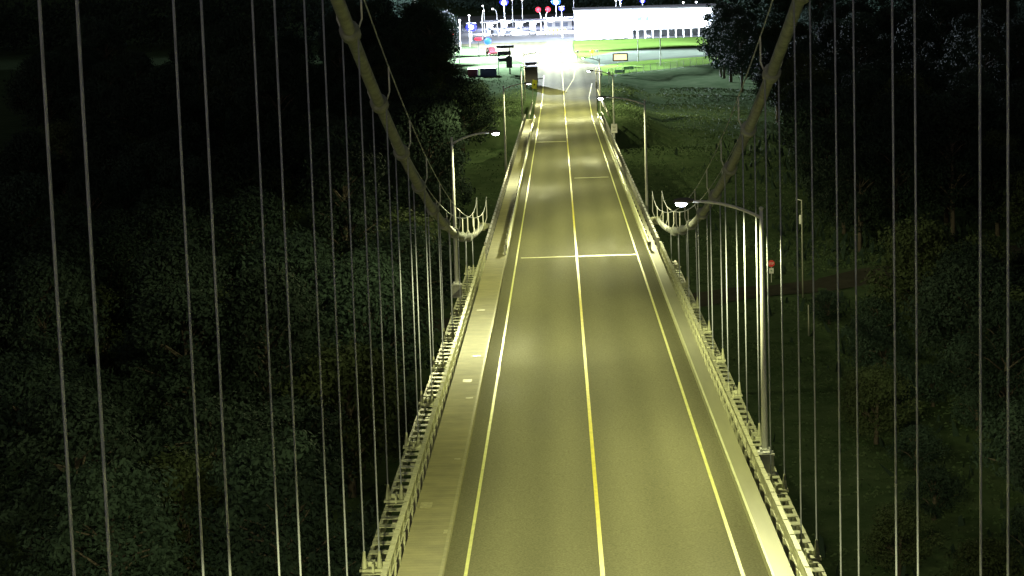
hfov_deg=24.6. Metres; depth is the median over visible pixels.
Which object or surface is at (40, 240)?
broadleaf tree
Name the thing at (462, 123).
broadleaf tree
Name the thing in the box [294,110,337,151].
broadleaf tree
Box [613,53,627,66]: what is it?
message board
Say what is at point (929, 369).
shrub tree
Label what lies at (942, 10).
broadleaf tree
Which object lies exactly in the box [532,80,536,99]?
road sign
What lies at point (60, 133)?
broadleaf tree
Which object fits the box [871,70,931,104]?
broadleaf tree
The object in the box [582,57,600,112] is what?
street lamp
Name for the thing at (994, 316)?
broadleaf tree
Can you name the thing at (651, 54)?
ramp road
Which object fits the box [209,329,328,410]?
broadleaf tree
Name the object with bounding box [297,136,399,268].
broadleaf tree
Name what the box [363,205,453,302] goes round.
broadleaf tree
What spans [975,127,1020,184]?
broadleaf tree
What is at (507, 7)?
woods
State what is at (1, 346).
broadleaf tree
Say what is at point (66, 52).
broadleaf tree
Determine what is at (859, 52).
broadleaf tree
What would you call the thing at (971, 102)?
broadleaf tree
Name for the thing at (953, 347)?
shrub tree
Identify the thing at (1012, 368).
broadleaf tree
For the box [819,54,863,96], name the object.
broadleaf tree
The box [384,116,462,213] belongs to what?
broadleaf tree
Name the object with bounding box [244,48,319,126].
broadleaf tree
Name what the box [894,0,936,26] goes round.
broadleaf tree
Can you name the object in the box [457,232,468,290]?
suspender
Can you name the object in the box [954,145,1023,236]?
broadleaf tree
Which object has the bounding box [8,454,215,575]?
broadleaf tree
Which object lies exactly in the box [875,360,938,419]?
shrub tree
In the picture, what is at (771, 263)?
stop sign
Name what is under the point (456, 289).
street lamp
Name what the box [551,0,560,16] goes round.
lamp post
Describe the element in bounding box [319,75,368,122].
broadleaf tree
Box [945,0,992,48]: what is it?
broadleaf tree
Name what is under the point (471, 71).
storage container
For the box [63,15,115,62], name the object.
broadleaf tree
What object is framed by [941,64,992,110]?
broadleaf tree
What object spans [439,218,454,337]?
suspender
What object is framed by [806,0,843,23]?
ragged tree
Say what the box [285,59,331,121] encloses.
broadleaf tree
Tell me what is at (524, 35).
plaza pavement
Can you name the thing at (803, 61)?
broadleaf tree
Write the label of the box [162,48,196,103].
broadleaf tree
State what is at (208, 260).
broadleaf tree
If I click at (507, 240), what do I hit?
guard rail
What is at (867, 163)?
broadleaf tree
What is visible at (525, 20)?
toll canopy
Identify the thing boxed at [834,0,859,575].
suspender
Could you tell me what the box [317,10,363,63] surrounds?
broadleaf tree
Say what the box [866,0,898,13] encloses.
ragged tree
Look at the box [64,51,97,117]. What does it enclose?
broadleaf tree
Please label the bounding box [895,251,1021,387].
broadleaf tree
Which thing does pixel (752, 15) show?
ragged tree
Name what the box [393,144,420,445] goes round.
suspender
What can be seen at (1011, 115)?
broadleaf tree
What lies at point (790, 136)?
broadleaf tree
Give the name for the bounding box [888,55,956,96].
broadleaf tree
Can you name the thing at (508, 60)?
gantry sign
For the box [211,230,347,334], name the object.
broadleaf tree
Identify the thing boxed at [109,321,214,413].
broadleaf tree
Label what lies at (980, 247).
suspender
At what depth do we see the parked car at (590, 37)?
622.83 m
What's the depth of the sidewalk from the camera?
84.86 m
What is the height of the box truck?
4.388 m
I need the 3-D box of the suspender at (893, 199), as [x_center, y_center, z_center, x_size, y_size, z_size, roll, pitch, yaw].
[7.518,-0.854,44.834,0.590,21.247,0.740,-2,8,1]
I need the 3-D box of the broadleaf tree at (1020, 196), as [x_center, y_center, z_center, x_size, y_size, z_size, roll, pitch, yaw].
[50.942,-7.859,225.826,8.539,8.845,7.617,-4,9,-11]
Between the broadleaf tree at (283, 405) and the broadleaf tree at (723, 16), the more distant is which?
the broadleaf tree at (723, 16)
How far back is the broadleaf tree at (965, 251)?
175.76 m
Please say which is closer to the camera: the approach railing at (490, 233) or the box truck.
the approach railing at (490, 233)
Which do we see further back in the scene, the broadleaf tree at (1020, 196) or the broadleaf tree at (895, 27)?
the broadleaf tree at (895, 27)
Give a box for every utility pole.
[797,199,803,297]
[808,305,809,335]
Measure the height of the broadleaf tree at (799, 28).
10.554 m
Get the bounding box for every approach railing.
[484,114,525,258]
[601,112,659,253]
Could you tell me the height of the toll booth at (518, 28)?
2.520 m
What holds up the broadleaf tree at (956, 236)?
on the ground at (652, 82)
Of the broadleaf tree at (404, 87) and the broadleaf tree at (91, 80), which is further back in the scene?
the broadleaf tree at (91, 80)
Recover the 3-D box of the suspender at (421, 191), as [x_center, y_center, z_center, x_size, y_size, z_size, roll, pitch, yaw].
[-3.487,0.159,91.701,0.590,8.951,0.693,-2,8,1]
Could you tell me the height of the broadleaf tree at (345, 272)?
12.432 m
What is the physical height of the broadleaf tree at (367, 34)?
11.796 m
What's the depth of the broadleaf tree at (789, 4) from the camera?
551.82 m
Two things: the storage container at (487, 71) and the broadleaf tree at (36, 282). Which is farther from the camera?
the storage container at (487, 71)
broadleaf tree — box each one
[0,126,68,217]
[0,143,73,225]
[0,170,70,254]
[0,210,36,274]
[0,218,117,289]
[0,249,104,375]
[0,250,112,369]
[0,279,19,361]
[0,348,49,493]
[0,349,91,562]
[0,378,160,575]
[0,469,18,575]
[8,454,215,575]
[15,355,123,475]
[39,117,83,193]
[44,360,155,502]
[47,211,137,288]
[49,282,139,382]
[61,45,101,74]
[62,114,120,173]
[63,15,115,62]
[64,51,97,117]
[69,82,124,125]
[78,76,120,97]
[79,224,149,330]
[81,205,151,273]
[107,196,226,294]
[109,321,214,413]
[114,232,231,364]
[114,362,212,449]
[117,384,292,545]
[120,277,262,459]
[127,186,201,244]
[132,442,250,575]
[134,242,231,298]
[142,154,224,214]
[161,121,237,189]
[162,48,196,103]
[163,143,290,279]
[176,438,341,575]
[192,214,243,278]
[192,281,233,345]
[192,286,241,398]
[193,75,236,145]
[199,185,308,285]
[199,259,326,429]
[199,425,389,575]
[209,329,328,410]
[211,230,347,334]
[226,389,356,505]
[229,128,316,210]
[229,270,339,411]
[236,238,332,299]
[238,164,306,239]
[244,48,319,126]
[269,31,317,68]
[273,337,421,497]
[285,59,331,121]
[291,140,336,208]
[293,115,393,246]
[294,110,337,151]
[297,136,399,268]
[304,339,424,471]
[310,244,433,372]
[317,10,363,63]
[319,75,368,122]
[319,261,446,405]
[320,79,366,119]
[322,0,376,29]
[334,52,357,77]
[334,115,419,233]
[344,99,398,126]
[348,74,419,120]
[349,41,405,78]
[350,220,463,343]
[360,24,388,68]
[361,64,413,83]
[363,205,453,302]
[379,91,475,242]
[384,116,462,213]
[389,94,444,206]
[408,6,453,80]
[415,50,463,90]
[426,97,469,171]
[431,72,501,150]
[440,9,467,54]
[701,2,753,81]
[718,14,763,91]
[727,0,744,6]
[748,49,793,121]
[750,21,792,60]
[774,82,840,125]
[775,78,828,135]
[776,99,856,158]
[777,51,828,104]
[780,0,791,21]
[780,22,813,53]
[780,84,871,164]
[781,63,842,110]
[783,34,829,90]
[785,1,808,32]
[787,118,864,194]
[798,4,821,36]
[798,152,887,233]
[812,17,842,42]
[814,20,859,78]
[815,2,855,39]
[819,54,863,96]
[822,146,895,251]
[826,22,890,108]
[828,40,867,63]
[828,147,891,209]
[832,362,923,443]
[836,9,886,59]
[836,365,883,422]
[846,0,874,13]
[850,73,891,106]
[853,108,919,181]
[859,498,946,575]
[860,212,961,333]
[862,33,904,72]
[864,12,894,60]
[868,60,899,98]
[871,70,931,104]
[873,6,912,59]
[877,16,908,62]
[880,228,970,301]
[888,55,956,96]
[889,12,954,77]
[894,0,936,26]
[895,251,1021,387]
[907,241,1012,345]
[909,0,957,66]
[929,63,972,97]
[935,532,1023,575]
[936,26,1011,86]
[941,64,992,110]
[942,0,966,42]
[942,229,1020,292]
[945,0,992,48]
[946,11,997,67]
[948,92,1001,151]
[950,294,1023,419]
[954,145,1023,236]
[959,31,1013,87]
[961,82,1010,128]
[973,4,1023,72]
[974,0,1017,17]
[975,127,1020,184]
[982,286,1023,378]
[985,80,1018,134]
[990,149,1023,221]
[991,78,1023,155]
[995,331,1023,397]
[996,104,1021,152]
[996,169,1023,231]
[998,18,1023,82]
[1001,417,1023,494]
[1003,0,1020,14]
[1010,264,1023,289]
[1013,0,1023,20]
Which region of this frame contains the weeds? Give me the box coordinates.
[667,121,1023,575]
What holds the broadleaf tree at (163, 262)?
on the ground at (652, 82)
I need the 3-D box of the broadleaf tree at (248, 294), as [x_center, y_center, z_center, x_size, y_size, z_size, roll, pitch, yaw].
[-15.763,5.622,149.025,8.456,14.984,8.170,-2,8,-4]
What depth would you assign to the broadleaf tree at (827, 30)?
368.56 m
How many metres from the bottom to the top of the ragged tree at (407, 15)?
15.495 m
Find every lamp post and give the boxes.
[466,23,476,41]
[500,0,507,24]
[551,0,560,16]
[559,6,564,36]
[659,22,660,65]
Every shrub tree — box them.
[743,59,761,78]
[807,288,846,323]
[840,315,890,357]
[843,325,919,372]
[850,294,908,332]
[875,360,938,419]
[885,423,949,469]
[900,463,967,519]
[909,362,958,406]
[925,331,1003,399]
[949,387,997,430]
[968,396,1023,486]
[999,503,1023,565]
[1002,249,1023,287]
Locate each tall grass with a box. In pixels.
[19,75,898,574]
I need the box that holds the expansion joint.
[522,254,637,257]
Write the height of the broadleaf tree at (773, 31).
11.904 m
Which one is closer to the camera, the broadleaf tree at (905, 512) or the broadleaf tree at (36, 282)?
the broadleaf tree at (905, 512)
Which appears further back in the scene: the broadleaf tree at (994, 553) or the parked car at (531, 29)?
the parked car at (531, 29)
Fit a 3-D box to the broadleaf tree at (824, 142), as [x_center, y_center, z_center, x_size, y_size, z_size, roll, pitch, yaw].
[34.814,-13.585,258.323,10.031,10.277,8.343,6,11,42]
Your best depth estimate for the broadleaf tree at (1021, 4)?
490.00 m
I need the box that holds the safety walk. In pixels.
[597,117,793,575]
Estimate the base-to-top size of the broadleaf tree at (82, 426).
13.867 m
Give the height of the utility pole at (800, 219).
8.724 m
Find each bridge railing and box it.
[380,246,485,575]
[659,241,812,575]
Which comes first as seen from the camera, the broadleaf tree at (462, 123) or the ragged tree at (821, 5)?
the broadleaf tree at (462, 123)
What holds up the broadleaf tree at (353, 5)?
on the ground at (652, 82)
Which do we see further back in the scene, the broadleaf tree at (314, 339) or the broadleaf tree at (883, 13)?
the broadleaf tree at (883, 13)
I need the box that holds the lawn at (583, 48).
[573,37,817,75]
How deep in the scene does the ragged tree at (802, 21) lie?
523.90 m
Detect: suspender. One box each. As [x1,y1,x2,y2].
[37,0,111,575]
[172,0,231,575]
[251,0,301,575]
[303,0,347,575]
[339,21,382,568]
[370,94,403,499]
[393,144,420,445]
[411,179,433,402]
[426,202,444,367]
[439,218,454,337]
[448,227,461,312]
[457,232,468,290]
[465,232,474,272]
[670,227,678,266]
[677,225,687,284]
[686,219,698,305]
[696,207,710,330]
[708,189,724,359]
[722,161,740,393]
[740,121,760,436]
[762,64,786,489]
[792,0,819,556]
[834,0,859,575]
[891,0,918,575]
[978,0,1008,575]
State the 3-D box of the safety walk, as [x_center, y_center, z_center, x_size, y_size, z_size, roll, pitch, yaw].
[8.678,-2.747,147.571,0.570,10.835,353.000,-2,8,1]
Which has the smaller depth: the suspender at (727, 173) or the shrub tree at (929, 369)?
the suspender at (727, 173)
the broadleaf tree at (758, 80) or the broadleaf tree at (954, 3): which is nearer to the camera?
the broadleaf tree at (758, 80)
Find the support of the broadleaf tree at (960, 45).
on the ground at (652, 82)
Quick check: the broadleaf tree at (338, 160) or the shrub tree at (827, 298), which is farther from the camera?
the broadleaf tree at (338, 160)
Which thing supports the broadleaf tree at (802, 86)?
on the ground at (652, 82)
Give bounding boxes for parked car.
[486,47,496,55]
[490,28,497,35]
[529,27,535,33]
[587,35,603,39]
[607,34,622,39]
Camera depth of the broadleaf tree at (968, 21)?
384.85 m
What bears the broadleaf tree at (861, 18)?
on the ground at (652, 82)
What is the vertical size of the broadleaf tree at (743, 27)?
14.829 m
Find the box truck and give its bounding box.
[524,61,537,87]
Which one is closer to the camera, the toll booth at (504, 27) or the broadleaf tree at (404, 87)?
the broadleaf tree at (404, 87)
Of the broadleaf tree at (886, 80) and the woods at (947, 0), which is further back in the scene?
the woods at (947, 0)
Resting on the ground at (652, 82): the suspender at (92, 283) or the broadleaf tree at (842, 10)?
the broadleaf tree at (842, 10)
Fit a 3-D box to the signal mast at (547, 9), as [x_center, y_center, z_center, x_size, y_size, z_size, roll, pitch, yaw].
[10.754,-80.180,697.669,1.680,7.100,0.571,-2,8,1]
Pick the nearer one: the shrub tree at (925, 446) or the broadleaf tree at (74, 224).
the shrub tree at (925, 446)
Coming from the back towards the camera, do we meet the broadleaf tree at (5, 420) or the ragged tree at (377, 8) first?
the ragged tree at (377, 8)
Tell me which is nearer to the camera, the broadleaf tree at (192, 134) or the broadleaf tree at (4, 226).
the broadleaf tree at (4, 226)
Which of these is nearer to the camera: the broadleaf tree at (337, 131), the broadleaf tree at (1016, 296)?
the broadleaf tree at (1016, 296)
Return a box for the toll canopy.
[480,17,573,33]
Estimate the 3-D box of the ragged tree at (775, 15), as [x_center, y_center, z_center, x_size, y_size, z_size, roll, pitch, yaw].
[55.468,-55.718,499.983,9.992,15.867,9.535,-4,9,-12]
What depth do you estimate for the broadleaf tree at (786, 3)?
576.29 m
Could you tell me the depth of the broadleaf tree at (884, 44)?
402.85 m
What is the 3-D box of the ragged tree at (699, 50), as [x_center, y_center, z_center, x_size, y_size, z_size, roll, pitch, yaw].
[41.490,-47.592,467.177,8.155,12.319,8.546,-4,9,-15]
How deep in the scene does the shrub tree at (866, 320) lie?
180.20 m
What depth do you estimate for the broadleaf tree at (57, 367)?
144.01 m
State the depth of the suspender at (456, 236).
119.42 m
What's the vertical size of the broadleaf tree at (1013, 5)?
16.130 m
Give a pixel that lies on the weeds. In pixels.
(881, 442)
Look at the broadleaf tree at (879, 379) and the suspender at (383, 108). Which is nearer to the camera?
the suspender at (383, 108)
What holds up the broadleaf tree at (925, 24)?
on the ground at (652, 82)
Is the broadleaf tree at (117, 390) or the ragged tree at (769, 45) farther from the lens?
the ragged tree at (769, 45)
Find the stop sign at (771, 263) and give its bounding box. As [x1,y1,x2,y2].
[768,260,774,281]
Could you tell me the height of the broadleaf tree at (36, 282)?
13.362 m
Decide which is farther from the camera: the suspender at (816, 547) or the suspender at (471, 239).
the suspender at (471, 239)
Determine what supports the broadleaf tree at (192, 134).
on the ground at (652, 82)
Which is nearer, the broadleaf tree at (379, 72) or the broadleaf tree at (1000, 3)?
the broadleaf tree at (379, 72)
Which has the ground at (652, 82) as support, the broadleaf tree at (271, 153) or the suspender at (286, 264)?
the broadleaf tree at (271, 153)
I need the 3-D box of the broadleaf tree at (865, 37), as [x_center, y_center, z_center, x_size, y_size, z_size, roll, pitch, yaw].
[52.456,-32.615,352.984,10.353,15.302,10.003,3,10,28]
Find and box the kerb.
[439,119,534,575]
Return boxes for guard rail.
[504,115,534,254]
[597,113,650,249]
[601,100,608,115]
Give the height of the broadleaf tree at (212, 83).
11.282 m
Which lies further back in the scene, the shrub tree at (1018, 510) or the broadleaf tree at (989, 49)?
the broadleaf tree at (989, 49)
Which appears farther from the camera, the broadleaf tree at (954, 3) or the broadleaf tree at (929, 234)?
the broadleaf tree at (954, 3)
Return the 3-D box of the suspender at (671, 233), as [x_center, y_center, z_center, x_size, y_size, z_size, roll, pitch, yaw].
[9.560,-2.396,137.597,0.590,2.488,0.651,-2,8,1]
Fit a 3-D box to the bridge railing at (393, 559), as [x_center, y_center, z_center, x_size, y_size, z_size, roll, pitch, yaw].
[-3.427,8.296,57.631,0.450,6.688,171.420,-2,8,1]
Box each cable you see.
[330,0,489,239]
[650,0,803,233]
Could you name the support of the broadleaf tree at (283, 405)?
on the ground at (652, 82)
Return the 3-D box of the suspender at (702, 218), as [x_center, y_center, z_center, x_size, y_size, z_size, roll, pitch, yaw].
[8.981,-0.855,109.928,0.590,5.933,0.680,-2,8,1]
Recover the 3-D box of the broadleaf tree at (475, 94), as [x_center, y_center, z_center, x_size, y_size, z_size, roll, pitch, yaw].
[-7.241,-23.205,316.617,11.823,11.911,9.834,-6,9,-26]
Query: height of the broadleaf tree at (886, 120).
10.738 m
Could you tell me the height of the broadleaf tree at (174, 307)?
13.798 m
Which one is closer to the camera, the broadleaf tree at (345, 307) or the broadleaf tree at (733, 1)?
the broadleaf tree at (345, 307)
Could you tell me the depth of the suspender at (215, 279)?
35.86 m
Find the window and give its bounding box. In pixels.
[633,17,648,21]
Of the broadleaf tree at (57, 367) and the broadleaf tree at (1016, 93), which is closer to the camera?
the broadleaf tree at (57, 367)
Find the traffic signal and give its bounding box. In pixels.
[595,68,603,110]
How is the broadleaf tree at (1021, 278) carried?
on the ground at (652, 82)
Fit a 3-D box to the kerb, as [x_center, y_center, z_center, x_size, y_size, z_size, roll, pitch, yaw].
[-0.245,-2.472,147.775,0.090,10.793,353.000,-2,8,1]
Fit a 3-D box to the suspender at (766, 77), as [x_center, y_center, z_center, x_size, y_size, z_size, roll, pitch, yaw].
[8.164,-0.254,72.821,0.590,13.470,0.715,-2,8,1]
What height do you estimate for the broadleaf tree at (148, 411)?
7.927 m
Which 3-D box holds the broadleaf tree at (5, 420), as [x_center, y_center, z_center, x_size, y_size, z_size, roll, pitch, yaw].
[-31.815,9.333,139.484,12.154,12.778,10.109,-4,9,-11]
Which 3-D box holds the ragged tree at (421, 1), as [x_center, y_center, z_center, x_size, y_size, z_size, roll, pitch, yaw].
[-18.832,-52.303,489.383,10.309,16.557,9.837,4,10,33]
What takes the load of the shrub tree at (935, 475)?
on the ground at (652, 82)
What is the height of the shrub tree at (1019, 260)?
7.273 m
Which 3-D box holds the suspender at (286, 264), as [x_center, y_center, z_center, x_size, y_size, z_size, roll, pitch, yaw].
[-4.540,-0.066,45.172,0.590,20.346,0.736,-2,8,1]
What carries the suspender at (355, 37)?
hanging from the cable at (344, 18)
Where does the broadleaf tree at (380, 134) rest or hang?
on the ground at (652, 82)
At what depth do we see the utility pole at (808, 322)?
190.03 m
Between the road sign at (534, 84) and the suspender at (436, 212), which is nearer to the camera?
the suspender at (436, 212)
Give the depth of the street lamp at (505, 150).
222.78 m
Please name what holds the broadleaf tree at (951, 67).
on the ground at (652, 82)
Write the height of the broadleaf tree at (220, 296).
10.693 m
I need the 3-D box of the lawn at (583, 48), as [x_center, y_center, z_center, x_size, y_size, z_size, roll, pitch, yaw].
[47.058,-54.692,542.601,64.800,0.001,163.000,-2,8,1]
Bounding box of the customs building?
[572,3,724,39]
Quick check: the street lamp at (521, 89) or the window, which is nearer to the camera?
the street lamp at (521, 89)
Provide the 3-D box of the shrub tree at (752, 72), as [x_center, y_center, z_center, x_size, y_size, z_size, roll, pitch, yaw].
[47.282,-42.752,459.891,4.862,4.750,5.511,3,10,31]
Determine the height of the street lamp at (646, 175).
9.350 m
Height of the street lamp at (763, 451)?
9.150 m
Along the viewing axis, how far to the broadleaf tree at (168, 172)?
234.39 m
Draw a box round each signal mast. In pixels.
[536,7,541,30]
[545,7,550,22]
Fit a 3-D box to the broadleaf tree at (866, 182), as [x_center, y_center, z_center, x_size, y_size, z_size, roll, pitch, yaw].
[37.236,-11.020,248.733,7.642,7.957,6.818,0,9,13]
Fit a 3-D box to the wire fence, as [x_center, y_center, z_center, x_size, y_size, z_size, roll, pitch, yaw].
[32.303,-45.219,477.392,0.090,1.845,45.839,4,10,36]
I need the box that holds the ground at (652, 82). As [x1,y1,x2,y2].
[0,0,1023,575]
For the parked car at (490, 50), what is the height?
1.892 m
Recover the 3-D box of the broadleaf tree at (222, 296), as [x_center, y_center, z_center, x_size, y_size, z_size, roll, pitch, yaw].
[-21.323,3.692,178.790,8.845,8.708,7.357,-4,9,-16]
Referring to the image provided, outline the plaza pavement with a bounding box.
[446,13,701,43]
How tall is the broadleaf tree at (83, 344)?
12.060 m
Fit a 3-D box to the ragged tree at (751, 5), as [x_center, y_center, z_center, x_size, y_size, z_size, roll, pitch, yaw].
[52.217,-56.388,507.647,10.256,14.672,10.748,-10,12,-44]
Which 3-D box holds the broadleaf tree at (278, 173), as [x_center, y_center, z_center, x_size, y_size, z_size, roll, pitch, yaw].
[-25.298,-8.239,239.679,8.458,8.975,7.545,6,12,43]
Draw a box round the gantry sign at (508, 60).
[496,45,513,73]
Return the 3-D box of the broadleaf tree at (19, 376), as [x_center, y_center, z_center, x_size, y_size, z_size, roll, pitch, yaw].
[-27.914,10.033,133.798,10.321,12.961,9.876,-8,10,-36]
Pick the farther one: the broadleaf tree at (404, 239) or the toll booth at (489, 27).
the toll booth at (489, 27)
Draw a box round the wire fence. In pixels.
[608,56,717,76]
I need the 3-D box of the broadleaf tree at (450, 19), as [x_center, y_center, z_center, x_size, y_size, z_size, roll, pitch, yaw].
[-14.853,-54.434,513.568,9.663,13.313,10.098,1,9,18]
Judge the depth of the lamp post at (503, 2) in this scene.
722.28 m
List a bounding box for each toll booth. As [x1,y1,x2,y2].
[487,25,492,33]
[501,25,506,33]
[516,24,521,32]
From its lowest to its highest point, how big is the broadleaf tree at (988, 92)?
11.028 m
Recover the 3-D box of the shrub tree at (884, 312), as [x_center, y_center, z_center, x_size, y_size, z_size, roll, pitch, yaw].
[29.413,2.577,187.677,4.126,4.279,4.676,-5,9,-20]
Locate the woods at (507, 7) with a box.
[429,0,722,11]
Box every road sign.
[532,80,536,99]
[611,124,616,132]
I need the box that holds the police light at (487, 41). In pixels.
[484,38,490,55]
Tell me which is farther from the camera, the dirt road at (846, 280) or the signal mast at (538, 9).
the signal mast at (538, 9)
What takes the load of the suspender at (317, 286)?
hanging from the cable at (344, 18)
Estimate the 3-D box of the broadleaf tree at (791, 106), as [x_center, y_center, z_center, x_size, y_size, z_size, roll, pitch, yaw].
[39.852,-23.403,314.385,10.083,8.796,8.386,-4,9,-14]
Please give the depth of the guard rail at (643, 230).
184.19 m
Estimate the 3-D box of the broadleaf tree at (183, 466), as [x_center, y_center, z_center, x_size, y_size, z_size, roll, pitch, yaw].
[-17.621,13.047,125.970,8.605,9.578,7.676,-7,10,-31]
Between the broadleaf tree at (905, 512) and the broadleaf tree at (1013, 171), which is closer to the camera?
the broadleaf tree at (905, 512)
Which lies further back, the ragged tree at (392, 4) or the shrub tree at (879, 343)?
the ragged tree at (392, 4)
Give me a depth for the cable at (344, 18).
75.05 m
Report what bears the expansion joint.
on the road at (595, 449)
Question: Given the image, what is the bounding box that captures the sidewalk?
[397,119,531,575]
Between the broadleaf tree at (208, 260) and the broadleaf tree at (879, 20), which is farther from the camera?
the broadleaf tree at (879, 20)
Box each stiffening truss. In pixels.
[360,266,476,575]
[673,260,826,575]
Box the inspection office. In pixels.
[544,17,572,29]
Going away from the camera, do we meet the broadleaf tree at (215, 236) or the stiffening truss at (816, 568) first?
the stiffening truss at (816, 568)
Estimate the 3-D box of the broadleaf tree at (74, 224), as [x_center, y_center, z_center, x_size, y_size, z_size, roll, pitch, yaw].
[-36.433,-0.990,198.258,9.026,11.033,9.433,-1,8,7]
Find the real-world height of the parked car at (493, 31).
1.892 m
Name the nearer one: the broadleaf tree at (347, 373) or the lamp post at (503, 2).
the broadleaf tree at (347, 373)
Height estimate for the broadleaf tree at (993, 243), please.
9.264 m
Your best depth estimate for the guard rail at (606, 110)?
341.70 m
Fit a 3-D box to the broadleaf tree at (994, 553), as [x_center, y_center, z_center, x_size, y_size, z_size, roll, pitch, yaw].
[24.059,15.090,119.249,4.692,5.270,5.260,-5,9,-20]
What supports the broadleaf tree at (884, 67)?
on the ground at (652, 82)
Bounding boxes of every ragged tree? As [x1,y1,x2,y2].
[313,31,326,54]
[317,9,360,47]
[356,0,394,29]
[364,0,403,27]
[391,1,435,50]
[398,4,440,46]
[409,0,440,18]
[420,20,460,73]
[696,0,742,78]
[697,22,725,76]
[735,0,777,30]
[740,9,764,51]
[754,0,786,50]
[754,38,774,73]
[797,9,815,37]
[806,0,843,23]
[813,2,832,24]
[814,5,831,34]
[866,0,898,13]
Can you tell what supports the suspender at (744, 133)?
hanging from the cable at (780, 49)
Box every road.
[4,245,1023,348]
[444,41,768,575]
[582,47,712,66]
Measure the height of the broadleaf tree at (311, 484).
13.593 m
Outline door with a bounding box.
[620,23,624,30]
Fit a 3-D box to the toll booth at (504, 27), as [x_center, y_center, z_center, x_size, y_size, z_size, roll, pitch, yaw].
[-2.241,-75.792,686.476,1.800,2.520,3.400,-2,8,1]
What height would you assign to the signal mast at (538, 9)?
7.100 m
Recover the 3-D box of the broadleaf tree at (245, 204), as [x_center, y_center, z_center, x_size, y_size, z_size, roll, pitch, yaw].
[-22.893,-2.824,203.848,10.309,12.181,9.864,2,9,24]
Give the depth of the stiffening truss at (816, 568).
82.78 m
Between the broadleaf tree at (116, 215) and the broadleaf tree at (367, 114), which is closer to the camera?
the broadleaf tree at (116, 215)
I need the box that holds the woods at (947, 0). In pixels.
[823,0,1022,18]
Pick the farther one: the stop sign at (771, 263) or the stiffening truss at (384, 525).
the stop sign at (771, 263)
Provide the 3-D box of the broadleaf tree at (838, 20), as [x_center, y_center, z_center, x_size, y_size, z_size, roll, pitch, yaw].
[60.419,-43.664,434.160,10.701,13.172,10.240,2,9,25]
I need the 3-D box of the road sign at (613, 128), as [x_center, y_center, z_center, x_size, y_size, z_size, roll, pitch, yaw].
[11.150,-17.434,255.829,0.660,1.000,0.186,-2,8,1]
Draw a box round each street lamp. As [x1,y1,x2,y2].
[450,130,500,297]
[503,82,530,175]
[520,63,538,119]
[523,52,538,100]
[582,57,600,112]
[587,70,614,137]
[597,96,648,213]
[673,198,775,475]
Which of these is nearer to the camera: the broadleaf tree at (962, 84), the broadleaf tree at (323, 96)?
the broadleaf tree at (962, 84)
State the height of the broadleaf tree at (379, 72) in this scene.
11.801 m
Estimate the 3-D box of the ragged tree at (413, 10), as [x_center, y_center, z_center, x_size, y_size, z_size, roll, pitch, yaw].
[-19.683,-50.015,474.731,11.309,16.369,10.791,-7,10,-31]
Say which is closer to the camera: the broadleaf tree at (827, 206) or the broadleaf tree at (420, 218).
the broadleaf tree at (420, 218)
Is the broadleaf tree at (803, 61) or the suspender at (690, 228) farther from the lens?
the broadleaf tree at (803, 61)
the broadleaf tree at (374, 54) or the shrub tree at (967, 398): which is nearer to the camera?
the shrub tree at (967, 398)
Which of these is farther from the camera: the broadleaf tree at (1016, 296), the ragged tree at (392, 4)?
the ragged tree at (392, 4)
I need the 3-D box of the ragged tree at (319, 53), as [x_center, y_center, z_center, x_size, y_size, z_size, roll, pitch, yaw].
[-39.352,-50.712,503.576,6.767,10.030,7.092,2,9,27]
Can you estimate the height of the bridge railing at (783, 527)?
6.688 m
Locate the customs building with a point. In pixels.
(683, 20)
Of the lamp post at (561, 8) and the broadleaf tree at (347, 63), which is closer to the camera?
the broadleaf tree at (347, 63)
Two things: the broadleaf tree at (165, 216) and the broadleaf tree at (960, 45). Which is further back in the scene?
the broadleaf tree at (960, 45)
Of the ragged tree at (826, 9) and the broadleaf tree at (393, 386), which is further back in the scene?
the ragged tree at (826, 9)
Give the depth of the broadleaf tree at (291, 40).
450.02 m
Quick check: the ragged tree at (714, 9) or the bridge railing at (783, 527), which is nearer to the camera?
the bridge railing at (783, 527)
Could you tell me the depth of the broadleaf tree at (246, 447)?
120.69 m
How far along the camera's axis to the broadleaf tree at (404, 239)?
188.83 m
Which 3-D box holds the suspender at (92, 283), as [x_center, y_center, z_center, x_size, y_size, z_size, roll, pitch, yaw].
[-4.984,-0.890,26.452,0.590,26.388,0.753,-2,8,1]
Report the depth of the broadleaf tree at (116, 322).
174.14 m
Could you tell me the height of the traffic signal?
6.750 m
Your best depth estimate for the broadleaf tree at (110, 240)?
193.58 m
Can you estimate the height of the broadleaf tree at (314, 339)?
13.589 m
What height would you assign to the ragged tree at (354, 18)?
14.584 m
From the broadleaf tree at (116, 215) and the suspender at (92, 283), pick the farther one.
the broadleaf tree at (116, 215)
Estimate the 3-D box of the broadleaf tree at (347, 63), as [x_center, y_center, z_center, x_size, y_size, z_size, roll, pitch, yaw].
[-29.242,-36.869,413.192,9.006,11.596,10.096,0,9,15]
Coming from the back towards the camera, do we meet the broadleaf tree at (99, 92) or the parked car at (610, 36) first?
the parked car at (610, 36)
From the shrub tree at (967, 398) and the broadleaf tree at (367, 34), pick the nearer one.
the shrub tree at (967, 398)
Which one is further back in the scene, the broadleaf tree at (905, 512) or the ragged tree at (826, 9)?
the ragged tree at (826, 9)
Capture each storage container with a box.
[468,68,477,75]
[480,67,496,76]
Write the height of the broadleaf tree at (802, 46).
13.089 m
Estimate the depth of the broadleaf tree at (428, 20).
458.64 m

